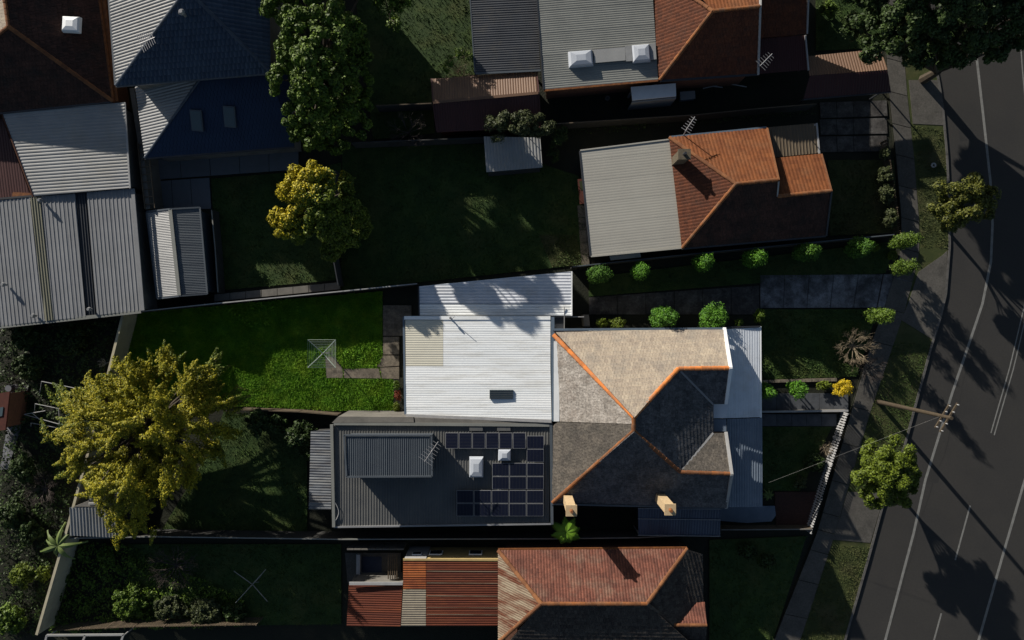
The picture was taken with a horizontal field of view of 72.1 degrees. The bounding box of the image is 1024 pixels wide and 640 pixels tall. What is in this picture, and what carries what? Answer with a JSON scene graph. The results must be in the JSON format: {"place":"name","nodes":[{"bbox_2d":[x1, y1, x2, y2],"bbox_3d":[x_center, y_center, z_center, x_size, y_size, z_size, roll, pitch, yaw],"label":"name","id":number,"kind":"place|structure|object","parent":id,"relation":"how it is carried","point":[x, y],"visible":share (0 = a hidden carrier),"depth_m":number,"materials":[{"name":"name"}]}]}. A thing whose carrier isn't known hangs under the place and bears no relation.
{"place":"outdoors","nodes":[
{"label":"outdoors","id":0,"kind":"place"},
{"bbox_2d":[0,384,28,468],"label":"yard path","id":1,"kind":"structure","parent":0,"point":[3,465],"depth_m":54.97,"materials":[{"name":"concrete"}]},
{"bbox_2d":[0,391,27,430],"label":"brick outhouse","id":2,"kind":"structure","parent":1,"relation":"on","point":[13,407],"depth_m":53.38,"materials":[{"name":"red brick"}]},
{"bbox_2d":[158,152,298,208],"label":"patio","id":3,"kind":"structure","parent":0,"point":[186,193],"depth_m":54.93,"materials":[{"name":"grey concrete"}]},
{"bbox_2d":[127,543,340,627],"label":"lawn","id":4,"kind":"structure","parent":0,"point":[215,575],"depth_m":54.97,"materials":[{"name":"green plant"}]},
{"bbox_2d":[111,586,147,618],"bbox_3d":[-29.540,21.842,54.327,2.916,1.346,2.616,0,90,0],"label":"garden bush","id":5,"kind":"object","parent":4,"relation":"on","point":[132,602],"visible":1,"depth_m":54.09,"materials":[{"name":"green plant"}]},
{"bbox_2d":[50,616,262,631],"bbox_3d":[-27.238,23.354,54.230,15.661,1.540,0.196,-2,90,0],"label":"slatted bottom fence","id":6,"kind":"object","parent":4,"relation":"on","point":[73,626],"visible":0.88,"depth_m":54.05,"materials":[{"name":"grey wood"}]},
{"bbox_2d":[153,595,188,621],"bbox_3d":[-26.294,22.202,54.278,2.688,1.444,1.924,0,90,0],"label":"garden bush","id":7,"kind":"object","parent":4,"relation":"on","point":[168,607],"visible":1,"depth_m":54.08,"materials":[{"name":"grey plant"}]},
{"bbox_2d":[147,543,198,589],"bbox_3d":[-25.788,18.943,53.821,3.940,2.359,3.738,-23,90,0],"label":"bare tree","id":8,"kind":"object","parent":4,"relation":"on","point":[176,565],"visible":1,"depth_m":53.81,"materials":[{"name":"brown wood"}]},
{"bbox_2d":[183,598,221,630],"bbox_3d":[-23.685,22.484,54.258,2.805,1.485,2.470,33,90,0],"label":"garden bush","id":9,"kind":"object","parent":4,"relation":"on","point":[201,611],"visible":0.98,"depth_m":53.92,"materials":[{"name":"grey plant"}]},
{"bbox_2d":[163,412,306,530],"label":"lawn","id":10,"kind":"structure","parent":0,"point":[217,473],"depth_m":54.97,"materials":[{"name":"green plant"}]},
{"bbox_2d":[243,407,268,439],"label":"garden bush","id":11,"kind":"object","parent":10,"relation":"on","point":[254,419],"visible":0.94,"depth_m":53.39,"materials":[{"name":"green plant"}]},
{"bbox_2d":[262,412,290,433],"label":"garden bush","id":12,"kind":"object","parent":10,"relation":"on","point":[273,424],"visible":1,"depth_m":53.66,"materials":[{"name":"green plant"}]},
{"bbox_2d":[284,419,317,452],"bbox_3d":[-16.034,8.821,53.691,2.352,2.618,2.363,42,90,0],"label":"garden bush","id":13,"kind":"object","parent":10,"relation":"on","point":[297,438],"visible":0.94,"depth_m":53.16,"materials":[{"name":"green plant"}]},
{"bbox_2d":[122,291,393,410],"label":"lawn","id":14,"kind":"structure","parent":0,"point":[272,343],"depth_m":54.97,"materials":[{"name":"green plant"}]},
{"bbox_2d":[211,163,340,289],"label":"lawn","id":15,"kind":"structure","parent":0,"point":[285,260],"depth_m":54.97,"materials":[{"name":"green plant"}]},
{"bbox_2d":[211,209,225,292],"bbox_3d":[-22.638,-5.250,54.325,0.135,1.350,6.375,-4,90,0],"label":"shed side fence","id":16,"kind":"object","parent":15,"relation":"on","point":[218,252],"visible":1,"depth_m":54.21,"materials":[{"name":"grey wood"}]},
{"bbox_2d":[266,160,373,262],"bbox_3d":[-13.521,-7.786,51.484,7.051,7.032,6.712,30,90,0],"label":"golden conifer","id":17,"kind":"object","parent":15,"relation":"on","point":[297,222],"visible":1,"depth_m":49.67,"materials":[{"name":"yellow plant"}]},
{"bbox_2d":[325,305,411,378],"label":"garden path","id":18,"kind":"structure","parent":0,"point":[393,315],"depth_m":54.92,"materials":[{"name":"grey concrete"}]},
{"bbox_2d":[357,0,474,139],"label":"lawn","id":19,"kind":"structure","parent":0,"point":[424,33],"depth_m":54.97,"materials":[{"name":"green plant"}]},
{"bbox_2d":[372,0,411,32],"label":"tree","id":20,"kind":"object","parent":19,"relation":"on","point":[394,6],"visible":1,"depth_m":50.40,"materials":[{"name":"green plant"}]},
{"bbox_2d":[376,103,432,111],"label":"yard fence","id":21,"kind":"object","parent":19,"relation":"on","point":[404,107],"visible":0.94,"depth_m":54.01,"materials":[{"name":"wood"}]},
{"bbox_2d":[0,0,899,639],"bbox_3d":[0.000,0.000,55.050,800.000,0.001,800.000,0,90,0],"label":"ground","id":22,"kind":"structure","parent":0,"point":[774,90],"depth_m":55.05,"materials":[{"name":"soil"}]},
{"bbox_2d":[0,496,26,529],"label":"garden bush","id":23,"kind":"object","parent":22,"relation":"on","point":[12,509],"visible":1,"depth_m":53.88,"materials":[{"name":"green plant"}]},
{"bbox_2d":[0,602,27,634],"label":"garden bush","id":24,"kind":"object","parent":22,"relation":"on","point":[12,620],"visible":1,"depth_m":53.90,"materials":[{"name":"green plant"}]},
{"bbox_2d":[0,118,40,199],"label":"red shed","id":25,"kind":"structure","parent":22,"relation":"on","point":[13,182],"depth_m":52.42,"materials":[{"name":"red metal"}]},
{"bbox_2d":[7,452,35,484],"bbox_3d":[-37.703,11.531,54.229,2.101,1.541,2.294,-38,90,0],"label":"garden bush","id":26,"kind":"object","parent":22,"relation":"on","point":[21,466],"visible":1,"depth_m":53.92,"materials":[{"name":"green plant"}]},
{"bbox_2d":[8,562,34,589],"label":"garden bush","id":27,"kind":"object","parent":22,"relation":"on","point":[21,574],"visible":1,"depth_m":53.79,"materials":[{"name":"green plant"}]},
{"bbox_2d":[10,325,39,351],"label":"garden bush","id":28,"kind":"object","parent":22,"relation":"on","point":[18,339],"visible":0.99,"depth_m":54.24,"materials":[{"name":"green plant"}]},
{"bbox_2d":[11,353,42,380],"bbox_3d":[-37.472,3.652,54.342,2.328,1.317,2.241,0,90,0],"label":"garden bush","id":29,"kind":"object","parent":22,"relation":"on","point":[30,363],"visible":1,"depth_m":54.11,"materials":[{"name":"green plant"}]},
{"bbox_2d":[16,518,44,545],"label":"garden bush","id":30,"kind":"object","parent":22,"relation":"on","point":[25,534],"visible":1,"depth_m":54.09,"materials":[{"name":"green plant"}]},
{"bbox_2d":[0,320,117,639],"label":"ground cover","id":31,"kind":"object","parent":22,"relation":"on","point":[58,425],"visible":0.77,"depth_m":54.71,"materials":[{"name":"green plant"}]},
{"bbox_2d":[40,522,87,559],"bbox_3d":[-34.102,16.952,53.839,2.949,2.323,3.099,37,90,0],"label":"banana plant","id":32,"kind":"object","parent":22,"relation":"on","point":[57,545],"visible":0.97,"depth_m":52.78,"materials":[{"name":"green plant"}]},
{"bbox_2d":[0,0,129,119],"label":"tiled house","id":33,"kind":"structure","parent":22,"relation":"on","point":[55,54],"depth_m":50.61,"materials":[{"name":"brown tile"}]},
{"bbox_2d":[1,102,141,196],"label":"metal roof extension","id":34,"kind":"object","parent":22,"relation":"on","point":[76,149],"visible":1,"depth_m":51.80,"materials":[{"name":"metal"}]},
{"bbox_2d":[0,187,157,328],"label":"ribbed roof workshop","id":35,"kind":"structure","parent":22,"relation":"on","point":[73,257],"depth_m":52.21,"materials":[{"name":"grey metal"}]},
{"bbox_2d":[35,314,137,634],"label":"boundary wall","id":36,"kind":"structure","parent":22,"relation":"on","point":[121,347],"depth_m":53.63,"materials":[{"name":"grey concrete"}]},
{"bbox_2d":[69,490,130,536],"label":"ribbed garden shed","id":37,"kind":"structure","parent":22,"relation":"on","point":[86,519],"depth_m":52.88,"materials":[{"name":"grey metal"}]},
{"bbox_2d":[40,339,250,550],"bbox_3d":[-27.454,7.731,50.611,15.927,8.778,14.265,-42,90,0],"label":"golden spray tree","id":38,"kind":"object","parent":22,"relation":"on","point":[118,421],"visible":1,"depth_m":50.04,"materials":[{"name":"yellow plant"}]},
{"bbox_2d":[129,88,163,211],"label":"lane wall","id":39,"kind":"structure","parent":22,"relation":"on","point":[156,179],"depth_m":52.92,"materials":[{"name":"grey concrete"}]},
{"bbox_2d":[49,542,244,632],"bbox_3d":[-28.452,20.837,54.711,15.459,0.697,7.184,0,90,0],"label":"ground cover","id":40,"kind":"object","parent":22,"relation":"on","point":[100,597],"visible":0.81,"depth_m":54.75,"materials":[{"name":"green plant"}]},
{"bbox_2d":[146,207,215,298],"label":"garden shed","id":41,"kind":"structure","parent":22,"relation":"on","point":[180,243],"depth_m":52.72,"materials":[{"name":"metal"}]},
{"bbox_2d":[108,0,300,161],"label":"navy roof house","id":42,"kind":"structure","parent":22,"relation":"on","point":[193,72],"depth_m":48.92,"materials":[{"name":"metal"}]},
{"bbox_2d":[214,283,340,301],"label":"retaining wall top","id":43,"kind":"structure","parent":22,"relation":"on","point":[276,292],"depth_m":54.65,"materials":[{"name":"grey concrete"}]},
{"bbox_2d":[142,283,419,312],"bbox_3d":[-18.085,-1.675,54.175,21.964,1.650,0.124,-6,90,0],"label":"boundary fence","id":44,"kind":"object","parent":22,"relation":"on","point":[273,298],"visible":0.94,"depth_m":53.67,"materials":[{"name":"grey wood"}]},
{"bbox_2d":[258,0,373,155],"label":"tall tree","id":45,"kind":"object","parent":22,"relation":"on","point":[321,86],"visible":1,"depth_m":47.09,"materials":[{"name":"green plant"}]},
{"bbox_2d":[309,427,331,508],"bbox_3d":[-14.294,11.141,53.625,1.724,2.749,5.957,0,90,0],"label":"weathered lean to","id":46,"kind":"object","parent":22,"relation":"on","point":[320,497],"visible":0.69,"depth_m":52.38,"materials":[{"name":"grey metal"}]},
{"bbox_2d":[345,553,400,582],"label":"courtyard","id":47,"kind":"structure","parent":22,"relation":"on","point":[358,563],"depth_m":54.94,"materials":[{"name":"concrete"}]},
{"bbox_2d":[347,542,406,549],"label":"courtyard wall","id":48,"kind":"structure","parent":22,"relation":"on","point":[376,545],"depth_m":54.02,"materials":[{"name":"grey concrete"}]},
{"bbox_2d":[69,529,720,539],"bbox_3d":[-8.825,16.425,54.075,49.183,1.850,0.423,0,90,0],"label":"side fence","id":49,"kind":"object","parent":22,"relation":"on","point":[429,535],"visible":0.81,"depth_m":53.92,"materials":[{"name":"grey wood"}]},
{"bbox_2d":[431,72,540,135],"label":"red gabled shed","id":50,"kind":"structure","parent":22,"relation":"on","point":[464,105],"depth_m":52.22,"materials":[{"name":"metal"}]},
{"bbox_2d":[470,0,540,79],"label":"dark carport","id":51,"kind":"object","parent":22,"relation":"on","point":[516,46],"visible":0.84,"depth_m":52.23,"materials":[{"name":"metal"}]},
{"bbox_2d":[483,109,556,143],"bbox_3d":[0.620,-14.167,52.732,5.553,4.536,2.433,0,90,0],"label":"round tree","id":52,"kind":"object","parent":22,"relation":"on","point":[520,126],"visible":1,"depth_m":51.21,"materials":[{"name":"green plant"}]},
{"bbox_2d":[347,540,706,639],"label":"rusty roof house","id":53,"kind":"structure","parent":22,"relation":"on","point":[607,590],"depth_m":51.01,"materials":[{"name":"red"}]},
{"bbox_2d":[330,411,762,527],"bbox_3d":[2.864,10.969,51.115,32.362,7.770,8.546,0,90,0],"label":"dark roofed semi","id":54,"kind":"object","parent":22,"relation":"on","point":[394,469],"visible":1,"depth_m":51.35,"materials":[{"name":"grey metal"}]},
{"bbox_2d":[550,516,579,543],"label":"tree fern","id":55,"kind":"object","parent":22,"relation":"on","point":[567,531],"visible":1,"depth_m":52.01,"materials":[{"name":"green plant"}]},
{"bbox_2d":[403,271,761,423],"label":"white roofed house","id":56,"kind":"structure","parent":22,"relation":"on","point":[478,350],"depth_m":51.56,"materials":[{"name":"metal"}]},
{"bbox_2d":[627,83,675,109],"bbox_3d":[10.663,-17.084,53.915,3.377,2.070,1.129,-5,90,0],"label":"white awning","id":57,"kind":"object","parent":22,"relation":"on","point":[652,92],"visible":1,"depth_m":52.88,"materials":[{"name":"paint"}]},
{"bbox_2d":[647,306,679,327],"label":"garden bush","id":58,"kind":"object","parent":22,"relation":"on","point":[661,316],"visible":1,"depth_m":52.03,"materials":[{"name":"green plant"}]},
{"bbox_2d":[536,0,808,98],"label":"terracotta house","id":59,"kind":"structure","parent":22,"relation":"on","point":[591,47],"depth_m":51.32,"materials":[{"name":"grey metal"}]},
{"bbox_2d":[633,508,720,536],"bbox_3d":[12.408,15.010,53.458,6.243,3.085,2.289,0,90,0],"label":"skillion cover","id":60,"kind":"object","parent":22,"relation":"on","point":[681,522],"visible":0.95,"depth_m":52.24,"materials":[{"name":"metal"}]},
{"bbox_2d":[556,103,816,128],"bbox_3d":[13.274,-15.567,54.175,19.728,1.650,0.229,-4,90,0],"label":"side yard fence","id":61,"kind":"object","parent":22,"relation":"on","point":[678,118],"visible":0.93,"depth_m":54.00,"materials":[{"name":"wood"}]},
{"bbox_2d":[579,117,832,259],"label":"orange tiled house","id":62,"kind":"structure","parent":22,"relation":"on","point":[684,191],"depth_m":51.70,"materials":[{"name":"orange tile"}]},
{"bbox_2d":[699,301,729,327],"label":"garden bush","id":63,"kind":"object","parent":22,"relation":"on","point":[710,317],"visible":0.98,"depth_m":51.99,"materials":[{"name":"green plant"}]},
{"bbox_2d":[570,234,894,268],"bbox_3d":[16.754,-5.279,54.125,24.519,1.750,0.150,-6,90,0],"label":"paling fence","id":64,"kind":"object","parent":22,"relation":"on","point":[725,251],"visible":0.86,"depth_m":53.53,"materials":[{"name":"wood"}]},
{"bbox_2d":[720,506,775,522],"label":"side slab","id":65,"kind":"structure","parent":22,"relation":"on","point":[750,514],"depth_m":54.92,"materials":[{"name":"grey concrete"}]},
{"bbox_2d":[720,524,811,529],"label":"front side fence","id":66,"kind":"object","parent":22,"relation":"on","point":[765,527],"visible":0.92,"depth_m":54.31,"materials":[{"name":"grey wood"}]},
{"bbox_2d":[774,492,816,527],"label":"front gravel","id":67,"kind":"structure","parent":22,"relation":"on","point":[792,508],"depth_m":54.95,"materials":[{"name":"brown gravel"}]},
{"bbox_2d":[806,412,848,533],"bbox_3d":[24.286,11.747,54.405,0.107,1.190,9.652,17,90,0],"label":"picket fence","id":68,"kind":"object","parent":22,"relation":"on","point":[827,462],"visible":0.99,"depth_m":54.35,"materials":[{"name":"white wood"}]},
{"bbox_2d":[796,51,890,104],"bbox_3d":[24.890,-18.335,53.475,6.562,3.049,3.309,-5,90,0],"label":"long carport","id":69,"kind":"object","parent":22,"relation":"on","point":[871,80],"visible":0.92,"depth_m":52.25,"materials":[{"name":"metal"}]},
{"bbox_2d":[773,0,918,639],"bbox_3d":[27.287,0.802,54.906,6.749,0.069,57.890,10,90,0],"label":"footpath","id":70,"kind":"structure","parent":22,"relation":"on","point":[799,606],"depth_m":54.88,"materials":[{"name":"concrete"}]},
{"bbox_2d":[801,12,947,639],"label":"verge","id":71,"kind":"structure","parent":22,"relation":"on","point":[906,332],"depth_m":54.90,"materials":[{"name":"green plant"}]},
{"bbox_2d":[800,545,869,639],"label":"grass","id":72,"kind":"structure","parent":71,"relation":"on","point":[829,560],"depth_m":54.88,"materials":[{"name":"green plant"}]},
{"bbox_2d":[833,492,879,542],"bbox_3d":[27.062,15.318,54.926,2.858,0.108,4.638,17,90,0],"label":"driveway crossing","id":73,"kind":"object","parent":71,"relation":"on","point":[857,520],"visible":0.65,"depth_m":54.87,"materials":[{"name":"concrete"}]},
{"bbox_2d":[771,400,958,481],"bbox_3d":[24.312,9.135,50.350,12.136,9.300,1.049,-33,90,0],"label":"power pole","id":74,"kind":"object","parent":71,"relation":"on","point":[912,409],"visible":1,"depth_m":48.01,"materials":[{"name":"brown wood"}]},
{"bbox_2d":[850,434,922,510],"bbox_3d":[27.069,11.241,51.929,4.977,6.141,5.625,-18,90,0],"label":"street tree","id":75,"kind":"object","parent":71,"relation":"on","point":[889,480],"visible":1,"depth_m":50.34,"materials":[{"name":"green plant"}]},
{"bbox_2d":[849,342,926,492],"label":"grass","id":76,"kind":"structure","parent":71,"relation":"on","point":[894,400],"depth_m":54.87,"materials":[{"name":"green plant"}]},
{"bbox_2d":[901,251,946,338],"bbox_3d":[32.627,-2.207,54.926,2.820,0.108,6.892,20,90,0],"label":"driveway crossing","id":77,"kind":"object","parent":71,"relation":"on","point":[922,312],"visible":1,"depth_m":54.87,"materials":[{"name":"concrete"}]},
{"bbox_2d":[909,80,942,124],"bbox_3d":[32.341,-16.940,54.926,2.827,0.108,3.534,0,90,0],"label":"driveway crossing","id":78,"kind":"object","parent":71,"relation":"on","point":[926,106],"visible":1,"depth_m":54.87,"materials":[{"name":"concrete"}]},
{"bbox_2d":[839,0,1023,83],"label":"street tree","id":79,"kind":"object","parent":71,"relation":"on","point":[923,35],"visible":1,"depth_m":46.94,"materials":[{"name":"green plant"}]},
{"bbox_2d":[926,171,1001,233],"bbox_3d":[32.657,-8.613,52.025,4.756,5.950,4.240,-21,90,0],"label":"street tree","id":80,"kind":"object","parent":71,"relation":"on","point":[959,210],"visible":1,"depth_m":50.25,"materials":[{"name":"green plant"}]},
{"bbox_2d":[844,75,950,639],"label":"kerb","id":81,"kind":"structure","parent":22,"relation":"on","point":[920,386],"depth_m":54.87,"materials":[{"name":"grey concrete"}]},
{"bbox_2d":[341,144,586,290],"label":"lawn","id":82,"kind":"structure","parent":0,"point":[475,260],"depth_m":54.97,"materials":[{"name":"green plant"}]},
{"bbox_2d":[351,137,483,148],"bbox_3d":[-7.181,-13.633,54.175,10.010,1.650,0.090,-2,90,0],"label":"yard fence","id":83,"kind":"object","parent":82,"relation":"on","point":[443,141],"visible":0.98,"depth_m":54.00,"materials":[{"name":"wood"}]},
{"bbox_2d":[484,136,541,175],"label":"white shed","id":84,"kind":"structure","parent":82,"relation":"on","point":[514,155],"depth_m":52.69,"materials":[{"name":"white metal"}]},
{"bbox_2d":[539,235,580,266],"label":"lawn","id":85,"kind":"structure","parent":0,"point":[558,245],"depth_m":54.96,"materials":[{"name":"green plant"}]},
{"bbox_2d":[577,205,588,264],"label":"back path","id":86,"kind":"structure","parent":0,"point":[583,239],"depth_m":54.95,"materials":[{"name":"grey concrete"}]},
{"bbox_2d":[589,286,758,313],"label":"side driveway","id":87,"kind":"structure","parent":0,"point":[739,300],"depth_m":54.95,"materials":[{"name":"concrete"}]},
{"bbox_2d":[588,242,893,295],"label":"lawn","id":88,"kind":"structure","parent":0,"point":[616,288],"depth_m":54.97,"materials":[{"name":"green plant"}]},
{"bbox_2d":[791,242,821,261],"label":"garden bush","id":89,"kind":"object","parent":88,"relation":"on","point":[807,251],"visible":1,"depth_m":51.92,"materials":[{"name":"green plant"}]},
{"bbox_2d":[843,235,875,258],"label":"garden bush","id":90,"kind":"object","parent":88,"relation":"on","point":[860,247],"visible":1,"depth_m":52.09,"materials":[{"name":"green plant"}]},
{"bbox_2d":[884,231,923,250],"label":"garden bush","id":91,"kind":"object","parent":88,"relation":"on","point":[904,239],"visible":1,"depth_m":51.63,"materials":[{"name":"green plant"}]},
{"bbox_2d":[709,536,806,639],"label":"lawn","id":92,"kind":"structure","parent":0,"point":[726,589],"depth_m":54.97,"materials":[{"name":"green plant"}]},
{"bbox_2d":[762,427,831,491],"bbox_3d":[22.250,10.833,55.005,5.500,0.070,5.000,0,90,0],"label":"lawn","id":93,"kind":"structure","parent":0,"point":[797,459],"depth_m":54.97,"materials":[{"name":"green plant"}]},
{"bbox_2d":[762,414,835,425],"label":"neighbour front path","id":94,"kind":"structure","parent":0,"point":[798,419],"depth_m":54.94,"materials":[{"name":"grey concrete"}]},
{"bbox_2d":[762,393,847,409],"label":"front path","id":95,"kind":"structure","parent":0,"point":[787,401],"depth_m":54.94,"materials":[{"name":"grey concrete"}]},
{"bbox_2d":[760,309,873,379],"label":"lawn","id":96,"kind":"structure","parent":0,"point":[810,344],"depth_m":54.97,"materials":[{"name":"green plant"}]},
{"bbox_2d":[835,329,877,371],"bbox_3d":[26.285,2.114,53.895,3.127,2.210,3.331,37,90,0],"label":"bare tree","id":97,"kind":"object","parent":96,"relation":"on","point":[867,345],"visible":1,"depth_m":53.82,"materials":[{"name":"brown plant"}]},
{"bbox_2d":[760,274,909,307],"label":"driveway","id":98,"kind":"structure","parent":0,"point":[846,291],"depth_m":54.94,"materials":[{"name":"concrete"}]},
{"bbox_2d":[816,0,879,50],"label":"lawn","id":99,"kind":"structure","parent":0,"point":[832,27],"depth_m":54.97,"materials":[{"name":"green plant"}]},
{"bbox_2d":[819,100,887,151],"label":"neighbour driveway","id":100,"kind":"structure","parent":0,"point":[854,126],"depth_m":54.95,"materials":[{"name":"concrete"}]},
{"bbox_2d":[828,159,897,235],"bbox_3d":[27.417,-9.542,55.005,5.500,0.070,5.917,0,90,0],"label":"lawn","id":101,"kind":"structure","parent":0,"point":[836,186],"depth_m":54.97,"materials":[{"name":"green plant"}]},
{"bbox_2d":[860,307,895,324],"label":"garden bush","id":102,"kind":"object","parent":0,"point":[884,315],"visible":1,"depth_m":51.63,"materials":[{"name":"green plant"}]},
{"bbox_2d":[913,126,948,247],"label":"grass","id":103,"kind":"structure","parent":0,"point":[929,183],"depth_m":54.88,"materials":[{"name":"green plant"}]},
{"bbox_2d":[847,2,1023,639],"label":"road","id":104,"kind":"structure","parent":0,"point":[981,468],"depth_m":55.00,"materials":[{"name":"grey asphalt"}]},
{"bbox_2d":[884,59,993,639],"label":"road marking","id":105,"kind":"object","parent":104,"relation":"on","point":[961,365],"visible":0.88,"depth_m":54.99,"materials":[{"name":"paint"}]},
{"bbox_2d":[978,480,1023,639],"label":"road marking","id":106,"kind":"object","parent":104,"relation":"on","point":[1000,562],"visible":1,"depth_m":54.99,"materials":[{"name":"paint"}]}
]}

